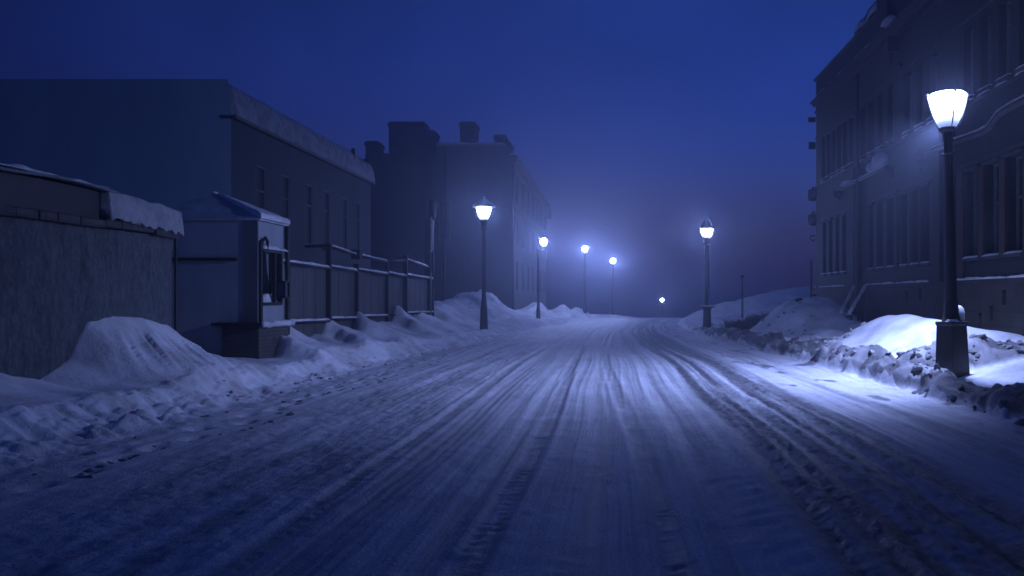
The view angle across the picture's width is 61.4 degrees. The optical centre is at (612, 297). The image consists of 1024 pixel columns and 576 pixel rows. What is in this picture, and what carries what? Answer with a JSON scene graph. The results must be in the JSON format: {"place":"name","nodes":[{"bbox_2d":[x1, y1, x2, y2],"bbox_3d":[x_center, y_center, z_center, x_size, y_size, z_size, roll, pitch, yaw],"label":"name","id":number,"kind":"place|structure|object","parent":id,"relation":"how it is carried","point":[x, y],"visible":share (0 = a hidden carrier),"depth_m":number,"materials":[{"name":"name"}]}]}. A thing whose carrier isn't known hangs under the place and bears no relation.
{"place":"outdoors","nodes":[
{"label":"outdoors","id":0,"kind":"place"},
{"bbox_2d":[0,289,637,462],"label":"snow verge","id":1,"kind":"structure","parent":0,"point":[112,373],"depth_m":12.78,"materials":[{"name":"white snow"}]},
{"bbox_2d":[0,163,183,379],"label":"shed","id":2,"kind":"structure","parent":1,"relation":"on","point":[77,256],"depth_m":11.78,"materials":[{"name":"concrete"}]},
{"bbox_2d":[0,79,374,274],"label":"plain hall","id":3,"kind":"structure","parent":1,"relation":"on","point":[168,142],"depth_m":24.60,"materials":[{"name":"concrete"}]},
{"bbox_2d":[256,165,264,208],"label":"window","id":4,"kind":"structure","parent":3,"relation":"in","point":[260,171],"depth_m":26.82,"materials":[{"name":"black glass"}]},
{"bbox_2d":[281,174,292,243],"bbox_3d":[-10.995,-2.962,28.675,0.170,2.275,0.870,0,0,0],"label":"window","id":5,"kind":"structure","parent":3,"relation":"in","point":[284,179],"depth_m":28.78,"materials":[{"name":"black glass"}]},
{"bbox_2d":[304,183,311,245],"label":"window","id":6,"kind":"structure","parent":3,"relation":"in","point":[308,188],"depth_m":31.05,"materials":[{"name":"black glass"}]},
{"bbox_2d":[323,190,328,249],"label":"window","id":7,"kind":"structure","parent":3,"relation":"in","point":[325,193],"depth_m":32.89,"materials":[{"name":"black glass"}]},
{"bbox_2d":[341,197,346,252],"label":"window","id":8,"kind":"structure","parent":3,"relation":"in","point":[343,200],"depth_m":35.09,"materials":[{"name":"black glass"}]},
{"bbox_2d":[355,202,359,249],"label":"window","id":9,"kind":"structure","parent":3,"relation":"in","point":[357,205],"depth_m":37.01,"materials":[{"name":"black glass"}]},
{"bbox_2d":[169,191,294,358],"bbox_3d":[-8.447,-0.242,18.220,2.805,4.085,1.840,0,0,0],"label":"gate booth","id":10,"kind":"object","parent":1,"relation":"on","point":[230,250],"visible":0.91,"depth_m":17.60,"materials":[{"name":"paint"}]},
{"bbox_2d":[259,236,287,321],"bbox_3d":[-7.401,-0.340,18.355,0.409,1.880,1.390,0,0,0],"label":"window","id":11,"kind":"structure","parent":10,"relation":"in","point":[277,256],"depth_m":18.40,"materials":[{"name":"metal"}]},
{"bbox_2d":[269,281,289,297],"bbox_3d":[-7.310,-0.176,18.875,0.340,0.380,0.551,0,0,0],"label":"box lantern","id":12,"kind":"object","parent":10,"relation":"attached to","point":[281,289],"visible":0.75,"depth_m":18.62,"materials":[{"name":"metal"}]},
{"bbox_2d":[283,244,434,336],"bbox_3d":[-7.846,0.122,27.701,0.751,3.355,16.803,0,0,0],"label":"fence","id":13,"kind":"object","parent":1,"relation":"on","point":[319,299],"visible":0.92,"depth_m":24.65,"materials":[{"name":"wood"}]},
{"bbox_2d":[425,200,436,314],"bbox_3d":[-7.524,-1.118,35.280,0.470,5.836,0.240,0,0,0],"label":"utility post","id":14,"kind":"object","parent":1,"relation":"on","point":[430,209],"visible":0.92,"depth_m":35.20,"materials":[{"name":"metal"}]},
{"bbox_2d":[364,122,550,309],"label":"brick tenement","id":15,"kind":"structure","parent":1,"relation":"on","point":[416,166],"depth_m":59.20,"materials":[{"name":"brick"}]},
{"bbox_2d":[437,200,450,240],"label":"window","id":16,"kind":"structure","parent":15,"relation":"in","point":[440,201],"depth_m":58.00,"materials":[{"name":"grey glass"}]},
{"bbox_2d":[473,194,494,329],"bbox_3d":[-5.240,-1.325,34.700,0.930,5.750,0.930,0,0,0],"label":"street lamp","id":17,"kind":"object","parent":1,"relation":"on","point":[483,205],"visible":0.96,"depth_m":34.61,"materials":[{"name":"metal"}]},
{"bbox_2d":[536,237,546,318],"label":"street lamp","id":18,"kind":"object","parent":1,"relation":"on","point":[543,240],"visible":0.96,"depth_m":50.33,"materials":[{"name":"metal"}]},
{"bbox_2d":[582,245,586,313],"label":"street lamp","id":19,"kind":"object","parent":1,"relation":"on","point":[584,248],"visible":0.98,"depth_m":61.93,"materials":[{"name":"metal"}]},
{"bbox_2d":[611,258,614,314],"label":"street lamp","id":20,"kind":"object","parent":1,"relation":"on","point":[612,261],"visible":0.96,"depth_m":79.94,"materials":[{"name":"metal"}]},
{"bbox_2d":[0,0,875,317],"label":"sky","id":21,"kind":"structure","parent":0,"point":[638,123],"materials":[{"name":"blue"}]},
{"bbox_2d":[0,314,1023,575],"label":"road","id":22,"kind":"structure","parent":0,"point":[632,446],"depth_m":7.55,"materials":[{"name":"white snow"}]},
{"bbox_2d":[2,342,474,481],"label":"snow clods","id":23,"kind":"object","parent":22,"relation":"on","point":[81,475],"visible":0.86,"depth_m":10.64,"materials":[{"name":"white snow"}]},
{"bbox_2d":[677,286,1023,418],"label":"snow verge","id":24,"kind":"structure","parent":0,"point":[990,367],"depth_m":18.45,"materials":[{"name":"white snow"}]},
{"bbox_2d":[699,217,714,326],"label":"street lamp","id":25,"kind":"object","parent":24,"relation":"on","point":[707,227],"visible":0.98,"depth_m":41.88,"materials":[{"name":"metal"}]},
{"bbox_2d":[718,318,757,330],"bbox_3d":[5.554,1.166,35.998,1.819,0.651,1.735,0,0,38],"label":"dry shrub","id":26,"kind":"object","parent":24,"relation":"on","point":[739,324],"visible":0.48,"depth_m":35.73,"materials":[{"name":"brown plant"}]},
{"bbox_2d":[741,275,743,317],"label":"marker pole","id":27,"kind":"object","parent":24,"relation":"on","point":[742,276],"visible":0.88,"depth_m":57.94,"materials":[{"name":"metal"}]},
{"bbox_2d":[741,317,760,329],"bbox_3d":[6.303,1.106,35.172,2.186,0.629,1.539,0,0,0],"label":"dry shrub","id":28,"kind":"object","parent":24,"relation":"on","point":[750,323],"visible":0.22,"depth_m":35.14,"materials":[{"name":"brown plant"}]},
{"bbox_2d":[738,312,767,320],"bbox_3d":[7.007,1.050,39.479,2.447,0.835,1.547,0,0,0],"label":"dry shrub","id":29,"kind":"object","parent":24,"relation":"on","point":[757,315],"visible":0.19,"depth_m":39.45,"materials":[{"name":"brown plant"}]},
{"bbox_2d":[688,302,865,341],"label":"snow lumps","id":30,"kind":"object","parent":24,"relation":"on","point":[812,337],"visible":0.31,"depth_m":27.47,"materials":[{"name":"white snow"}]},
{"bbox_2d":[839,285,866,321],"bbox_3d":[8.145,0.474,28.690,0.780,1.852,2.464,0,0,30],"label":"stair railing","id":31,"kind":"object","parent":24,"relation":"on","point":[854,303],"visible":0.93,"depth_m":28.46,"materials":[{"name":"metal"}]},
{"bbox_2d":[708,327,1023,425],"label":"snow lumps","id":32,"kind":"object","parent":24,"relation":"on","point":[954,396],"visible":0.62,"depth_m":14.70,"materials":[{"name":"white snow"}]},
{"bbox_2d":[808,0,1023,335],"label":"brick building","id":33,"kind":"structure","parent":24,"relation":"on","point":[878,145],"depth_m":23.71,"materials":[{"name":"brick"}]},
{"bbox_2d":[808,211,815,225],"bbox_3d":[8.547,-3.367,36.350,0.431,0.606,0.326,0,0,0],"label":"wall lantern","id":34,"kind":"object","parent":33,"relation":"attached to","point":[812,219],"depth_m":36.25,"materials":[{"name":"metal"}]},
{"bbox_2d":[808,187,815,200],"bbox_3d":[8.547,-4.424,36.350,0.431,0.606,0.326,0,0,0],"label":"wall lantern","id":35,"kind":"object","parent":33,"relation":"attached to","point":[812,194],"depth_m":36.24,"materials":[{"name":"metal"}]},
{"bbox_2d":[820,220,826,275],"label":"window","id":36,"kind":"structure","parent":33,"relation":"in","point":[822,274],"depth_m":34.48,"materials":[{"name":"grey glass"}]},
{"bbox_2d":[826,217,832,275],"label":"window","id":37,"kind":"structure","parent":33,"relation":"in","point":[829,273],"depth_m":33.57,"materials":[{"name":"grey glass"}]},
{"bbox_2d":[833,215,839,274],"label":"window","id":38,"kind":"structure","parent":33,"relation":"in","point":[834,273],"depth_m":32.54,"materials":[{"name":"grey glass"}]},
{"bbox_2d":[839,212,846,273],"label":"window","id":39,"kind":"structure","parent":33,"relation":"in","point":[841,272],"depth_m":31.59,"materials":[{"name":"grey glass"}]},
{"bbox_2d":[846,162,853,167],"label":"window","id":40,"kind":"structure","parent":33,"relation":"in","point":[848,165],"depth_m":30.69,"materials":[{"name":"grey glass"}]},
{"bbox_2d":[866,202,874,271],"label":"window","id":41,"kind":"structure","parent":33,"relation":"in","point":[870,204],"depth_m":28.30,"materials":[{"name":"grey glass"}]},
{"bbox_2d":[875,145,883,151],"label":"window","id":42,"kind":"structure","parent":33,"relation":"in","point":[881,146],"depth_m":27.24,"materials":[{"name":"grey glass"}]},
{"bbox_2d":[875,199,884,270],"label":"window","id":43,"kind":"structure","parent":33,"relation":"in","point":[878,268],"depth_m":27.30,"materials":[{"name":"grey glass"}]},
{"bbox_2d":[884,139,893,145],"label":"window","id":44,"kind":"structure","parent":33,"relation":"in","point":[891,141],"depth_m":26.30,"materials":[{"name":"grey glass"}]},
{"bbox_2d":[885,195,894,269],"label":"window","id":45,"kind":"structure","parent":33,"relation":"in","point":[888,267],"depth_m":26.32,"materials":[{"name":"grey glass"}]},
{"bbox_2d":[898,190,908,267],"bbox_3d":[8.635,-2.002,25.130,0.250,2.255,0.680,0,0,0],"label":"window","id":46,"kind":"structure","parent":33,"relation":"in","point":[905,191],"depth_m":25.04,"materials":[{"name":"grey glass"}]},
{"bbox_2d":[901,75,911,136],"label":"window","id":47,"kind":"structure","parent":33,"relation":"in","point":[908,131],"depth_m":25.15,"materials":[{"name":"grey glass"}]},
{"bbox_2d":[909,186,918,266],"bbox_3d":[8.635,-2.002,24.230,0.250,2.255,0.680,0,0,0],"label":"window","id":48,"kind":"structure","parent":33,"relation":"in","point":[915,264],"depth_m":24.16,"materials":[{"name":"grey glass"}]},
{"bbox_2d":[913,66,923,129],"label":"window","id":49,"kind":"structure","parent":33,"relation":"in","point":[922,123],"depth_m":24.13,"materials":[{"name":"grey glass"}]},
{"bbox_2d":[919,182,930,265],"bbox_3d":[8.635,-2.002,23.380,0.250,2.255,0.680,0,0,0],"label":"window","id":50,"kind":"structure","parent":33,"relation":"in","point":[924,263],"depth_m":23.32,"materials":[{"name":"grey glass"}]},
{"bbox_2d":[925,56,936,122],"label":"window","id":51,"kind":"structure","parent":33,"relation":"in","point":[929,119],"depth_m":23.15,"materials":[{"name":"grey glass"}]},
{"bbox_2d":[962,164,979,261],"bbox_3d":[8.675,-2.003,20.400,0.330,2.255,0.820,0,0,0],"label":"window","id":52,"kind":"structure","parent":33,"relation":"in","point":[968,258],"depth_m":20.70,"materials":[{"name":"grey glass"}]},
{"bbox_2d":[967,28,974,101],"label":"window","id":53,"kind":"structure","parent":33,"relation":"in","point":[971,96],"depth_m":20.85,"materials":[{"name":"grey glass"}]},
{"bbox_2d":[976,16,991,94],"bbox_3d":[8.675,-5.648,19.680,0.330,1.805,0.680,0,0,0],"label":"window","id":54,"kind":"structure","parent":33,"relation":"in","point":[989,86],"depth_m":19.90,"materials":[{"name":"grey glass"}]},
{"bbox_2d":[981,156,1000,259],"bbox_3d":[8.675,-2.003,19.310,0.330,2.255,0.820,0,0,0],"label":"window","id":55,"kind":"structure","parent":33,"relation":"in","point":[995,255],"depth_m":19.59,"materials":[{"name":"grey glass"}]},
{"bbox_2d":[994,1,1011,84],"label":"window","id":56,"kind":"structure","parent":33,"relation":"in","point":[1007,76],"depth_m":18.96,"materials":[{"name":"grey glass"}]},
{"bbox_2d":[1003,148,1023,256],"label":"window","id":57,"kind":"structure","parent":33,"relation":"in","point":[1018,252],"depth_m":18.50,"materials":[{"name":"grey glass"}]},
{"bbox_2d":[1014,64,1023,73],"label":"window","id":58,"kind":"structure","parent":33,"relation":"in","point":[1020,68],"depth_m":17.89,"materials":[{"name":"grey glass"}]},
{"bbox_2d":[925,88,969,377],"bbox_3d":[6.073,-1.027,15.502,0.659,5.430,0.654,0,0,-37],"label":"street lamp","id":59,"kind":"object","parent":24,"relation":"on","point":[947,108],"visible":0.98,"depth_m":15.40,"materials":[{"name":"metal"}]},
{"bbox_2d":[895,334,1023,361],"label":"snow lumps","id":60,"kind":"object","parent":24,"relation":"on","point":[977,355],"visible":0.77,"depth_m":16.41,"materials":[{"name":"white snow"}]}
]}

